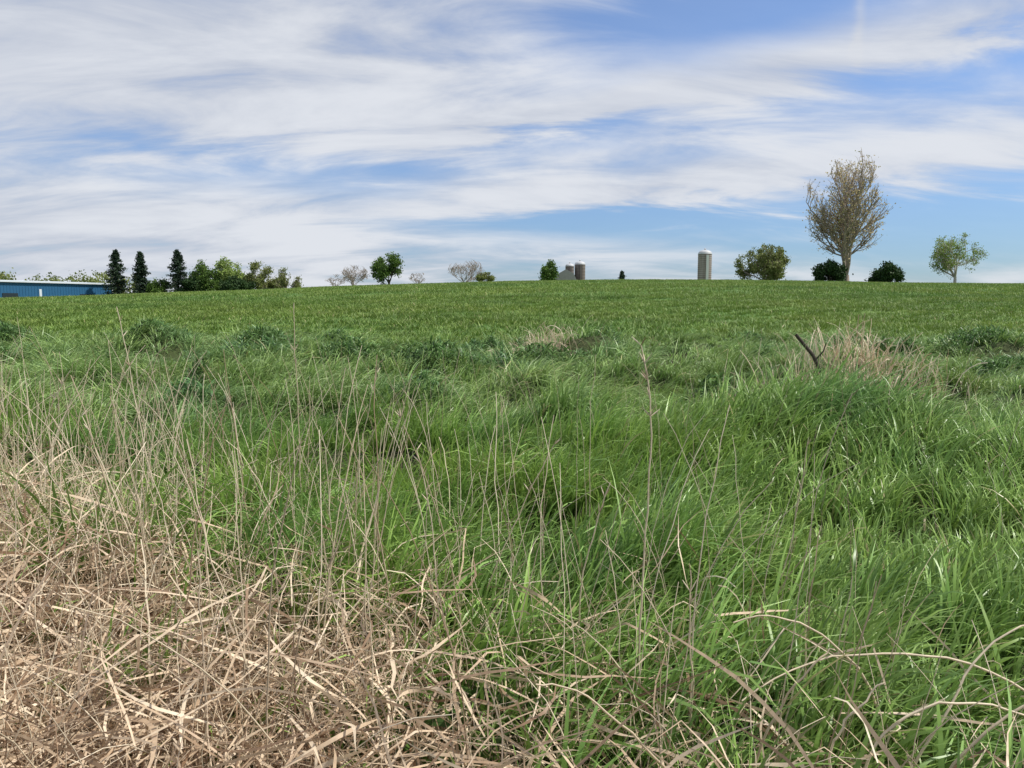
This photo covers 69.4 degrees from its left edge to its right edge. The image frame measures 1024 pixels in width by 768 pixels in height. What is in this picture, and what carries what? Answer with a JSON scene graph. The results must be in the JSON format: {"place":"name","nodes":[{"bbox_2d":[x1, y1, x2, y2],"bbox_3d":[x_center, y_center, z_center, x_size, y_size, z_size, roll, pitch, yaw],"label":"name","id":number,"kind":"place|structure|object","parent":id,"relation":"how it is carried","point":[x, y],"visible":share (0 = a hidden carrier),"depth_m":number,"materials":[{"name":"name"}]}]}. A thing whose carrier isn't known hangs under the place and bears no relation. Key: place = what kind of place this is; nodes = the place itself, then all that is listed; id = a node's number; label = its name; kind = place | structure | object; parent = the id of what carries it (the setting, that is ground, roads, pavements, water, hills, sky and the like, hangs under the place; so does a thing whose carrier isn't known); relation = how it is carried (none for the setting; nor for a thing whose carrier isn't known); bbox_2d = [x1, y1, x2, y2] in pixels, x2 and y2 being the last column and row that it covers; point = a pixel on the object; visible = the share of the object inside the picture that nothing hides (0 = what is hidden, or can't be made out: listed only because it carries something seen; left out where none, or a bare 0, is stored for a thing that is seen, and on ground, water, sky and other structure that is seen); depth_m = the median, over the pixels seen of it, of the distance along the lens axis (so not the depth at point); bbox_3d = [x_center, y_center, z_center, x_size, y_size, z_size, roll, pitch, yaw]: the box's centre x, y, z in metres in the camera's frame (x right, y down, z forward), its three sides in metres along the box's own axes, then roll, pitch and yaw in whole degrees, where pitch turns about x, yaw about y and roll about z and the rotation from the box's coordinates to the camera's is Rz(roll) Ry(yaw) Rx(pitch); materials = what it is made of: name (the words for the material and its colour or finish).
{"place":"outdoors","nodes":[
{"label":"outdoors","id":0,"kind":"place"},
{"bbox_2d":[0,281,1023,767],"bbox_3d":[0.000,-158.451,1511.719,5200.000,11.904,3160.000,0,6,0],"label":"ground","id":1,"kind":"structure","parent":0,"point":[584,343],"depth_m":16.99,"materials":[{"name":"green plant"}]},
{"bbox_2d":[0,280,111,297],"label":"blue warehouse","id":2,"kind":"structure","parent":1,"relation":"on","point":[15,288],"depth_m":155.92,"materials":[{"name":"metal"}]},
{"bbox_2d":[2,293,17,297],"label":"window","id":3,"kind":"structure","parent":2,"relation":"in","point":[4,295],"depth_m":149.17,"materials":[{"name":"grey glass"}]},
{"bbox_2d":[0,267,146,293],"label":"distant trees","id":4,"kind":"object","parent":1,"relation":"on","point":[54,278],"visible":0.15,"depth_m":232.14,"materials":[{"name":"green plant"}]},
{"bbox_2d":[101,249,129,293],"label":"spruce tree","id":5,"kind":"object","parent":1,"relation":"on","point":[120,285],"visible":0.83,"depth_m":162.72,"materials":[{"name":"green plant"}]},
{"bbox_2d":[127,251,152,293],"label":"spruce tree","id":6,"kind":"object","parent":1,"relation":"on","point":[141,282],"visible":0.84,"depth_m":162.80,"materials":[{"name":"green plant"}]},
{"bbox_2d":[145,277,170,292],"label":"dark shrub","id":7,"kind":"object","parent":1,"relation":"on","point":[155,286],"visible":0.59,"depth_m":162.72,"materials":[{"name":"green plant"}]},
{"bbox_2d":[162,249,188,291],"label":"spruce tree","id":8,"kind":"object","parent":1,"relation":"on","point":[178,267],"visible":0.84,"depth_m":162.61,"materials":[{"name":"green plant"}]},
{"bbox_2d":[174,276,211,291],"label":"dark shrub","id":9,"kind":"object","parent":1,"relation":"on","point":[191,283],"visible":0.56,"depth_m":162.74,"materials":[{"name":"green plant"}]},
{"bbox_2d":[188,259,222,290],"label":"maple tree","id":10,"kind":"object","parent":1,"relation":"on","point":[205,275],"visible":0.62,"depth_m":165.06,"materials":[{"name":"green plant"}]},
{"bbox_2d":[210,256,245,290],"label":"maple tree","id":11,"kind":"object","parent":1,"relation":"on","point":[225,269],"visible":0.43,"depth_m":168.92,"materials":[{"name":"green plant"}]},
{"bbox_2d":[216,275,256,290],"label":"dark shrub","id":12,"kind":"object","parent":1,"relation":"on","point":[235,282],"visible":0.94,"depth_m":161.88,"materials":[{"name":"green plant"}]},
{"bbox_2d":[242,260,283,288],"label":"maple tree","id":13,"kind":"object","parent":1,"relation":"on","point":[260,278],"visible":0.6,"depth_m":167.81,"materials":[{"name":"green plant"}]},
{"bbox_2d":[273,267,303,288],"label":"maple tree","id":14,"kind":"object","parent":1,"relation":"on","point":[280,281],"visible":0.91,"depth_m":169.40,"materials":[{"name":"green plant"}]},
{"bbox_2d":[24,458,601,767],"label":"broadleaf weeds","id":15,"kind":"object","parent":1,"relation":"on","point":[441,722],"visible":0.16,"depth_m":2.60,"materials":[{"name":"green plant"}]},
{"bbox_2d":[325,274,343,285],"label":"bare tree","id":16,"kind":"object","parent":1,"relation":"on","point":[340,281],"visible":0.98,"depth_m":158.63,"materials":[{"name":"grey plant"}]},
{"bbox_2d":[341,265,367,284],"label":"bare tree","id":17,"kind":"object","parent":1,"relation":"on","point":[350,277],"visible":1,"depth_m":153.61,"materials":[{"name":"beige plant"}]},
{"bbox_2d":[370,251,404,284],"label":"oak tree","id":18,"kind":"object","parent":1,"relation":"on","point":[381,270],"visible":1,"depth_m":147.27,"materials":[{"name":"green plant"}]},
{"bbox_2d":[410,273,424,283],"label":"bare tree","id":19,"kind":"object","parent":1,"relation":"on","point":[416,281],"visible":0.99,"depth_m":163.33,"materials":[{"name":"grey plant"}]},
{"bbox_2d":[449,259,484,281],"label":"bare tree","id":20,"kind":"object","parent":1,"relation":"on","point":[465,268],"visible":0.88,"depth_m":166.64,"materials":[{"name":"beige plant"}]},
{"bbox_2d":[475,272,494,281],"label":"green shrub","id":21,"kind":"object","parent":1,"relation":"on","point":[482,277],"visible":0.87,"depth_m":165.11,"materials":[{"name":"green plant"}]},
{"bbox_2d":[0,424,1023,767],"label":"dead grass","id":22,"kind":"structure","parent":1,"relation":"on","point":[32,610],"depth_m":2.53,"materials":[{"name":"plant"}]},
{"bbox_2d":[0,304,1023,767],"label":"dry stalks","id":23,"kind":"object","parent":1,"relation":"on","point":[284,514],"visible":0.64,"depth_m":3.09,"materials":[{"name":"plant"}]},
{"bbox_2d":[0,336,1023,444],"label":"meadow grass","id":24,"kind":"structure","parent":1,"relation":"on","point":[268,375],"depth_m":11.06,"materials":[{"name":"green plant"}]},
{"bbox_2d":[0,292,1023,352],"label":"crop grass","id":25,"kind":"structure","parent":1,"relation":"on","point":[332,307],"depth_m":36.87,"materials":[{"name":"green plant"}]},
{"bbox_2d":[0,312,1023,382],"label":"meadow grass","id":26,"kind":"structure","parent":1,"relation":"on","point":[201,344],"depth_m":18.22,"materials":[{"name":"green plant"}]},
{"bbox_2d":[0,279,1023,304],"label":"crop grass","id":27,"kind":"structure","parent":1,"relation":"on","point":[552,286],"depth_m":77.89,"materials":[{"name":"green plant"}]},
{"bbox_2d":[0,316,1023,415],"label":"weed clumps","id":28,"kind":"object","parent":1,"relation":"on","point":[197,375],"visible":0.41,"depth_m":15.38,"materials":[{"name":"green plant"}]},
{"bbox_2d":[538,259,559,280],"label":"maple tree","id":29,"kind":"object","parent":1,"relation":"on","point":[548,271],"visible":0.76,"depth_m":325.77,"materials":[{"name":"green plant"}]},
{"bbox_2d":[489,316,616,353],"bbox_3d":[0.921,-0.944,16.937,2.964,1.311,1.654,0,6,0],"label":"dead grass tuft","id":30,"kind":"object","parent":1,"relation":"on","point":[553,337],"visible":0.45,"depth_m":17.03,"materials":[{"name":"plant"}]},
{"bbox_2d":[565,262,573,272],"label":"farm silo","id":31,"kind":"object","parent":1,"relation":"on","point":[570,267],"visible":0.31,"depth_m":344.56,"materials":[{"name":"concrete"}]},
{"bbox_2d":[575,260,584,279],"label":"farm silo","id":32,"kind":"object","parent":1,"relation":"on","point":[579,269],"visible":0.59,"depth_m":346.24,"materials":[{"name":"concrete"}]},
{"bbox_2d":[618,270,624,279],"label":"spruce tree","id":33,"kind":"object","parent":1,"relation":"on","point":[621,275],"visible":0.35,"depth_m":247.07,"materials":[{"name":"green plant"}]},
{"bbox_2d":[697,248,711,279],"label":"concrete silo","id":34,"kind":"object","parent":1,"relation":"on","point":[704,269],"visible":0.54,"depth_m":294.44,"materials":[{"name":"concrete"}]},
{"bbox_2d":[734,243,791,279],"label":"apple tree","id":35,"kind":"object","parent":1,"relation":"on","point":[771,263],"visible":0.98,"depth_m":161.41,"materials":[{"name":"green plant"}]},
{"bbox_2d":[795,334,825,377],"bbox_3d":[4.409,-0.083,10.834,0.574,1.312,0.098,0,6,0],"label":"broken branch","id":36,"kind":"object","parent":1,"relation":"on","point":[809,350],"visible":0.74,"depth_m":10.79,"materials":[{"name":"brown plant"}]},
{"bbox_2d":[810,258,853,280],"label":"dark shrub","id":37,"kind":"object","parent":1,"relation":"on","point":[830,270],"visible":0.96,"depth_m":145.39,"materials":[{"name":"green plant"}]},
{"bbox_2d":[802,148,900,281],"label":"budding maple tree","id":38,"kind":"object","parent":1,"relation":"on","point":[845,223],"visible":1,"depth_m":145.03,"materials":[{"name":"beige plant"}]},
{"bbox_2d":[728,314,997,401],"bbox_3d":[5.347,-0.303,11.213,3.834,1.533,2.288,3,7,27],"label":"dead grass tuft","id":39,"kind":"object","parent":1,"relation":"on","point":[848,347],"visible":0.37,"depth_m":11.46,"materials":[{"name":"plant"}]},
{"bbox_2d":[864,261,905,281],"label":"dark shrub","id":40,"kind":"object","parent":1,"relation":"on","point":[888,272],"visible":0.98,"depth_m":144.28,"materials":[{"name":"green plant"}]},
{"bbox_2d":[929,232,989,282],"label":"spring tree","id":41,"kind":"object","parent":1,"relation":"on","point":[947,262],"visible":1,"depth_m":148.37,"materials":[{"name":"green plant"}]},
{"bbox_2d":[0,0,1023,292],"label":"sky","id":42,"kind":"structure","parent":0,"point":[315,139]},
{"bbox_2d":[556,269,575,279],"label":"barn","id":43,"kind":"structure","parent":0,"point":[565,274],"depth_m":336.29,"materials":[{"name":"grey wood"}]}
]}

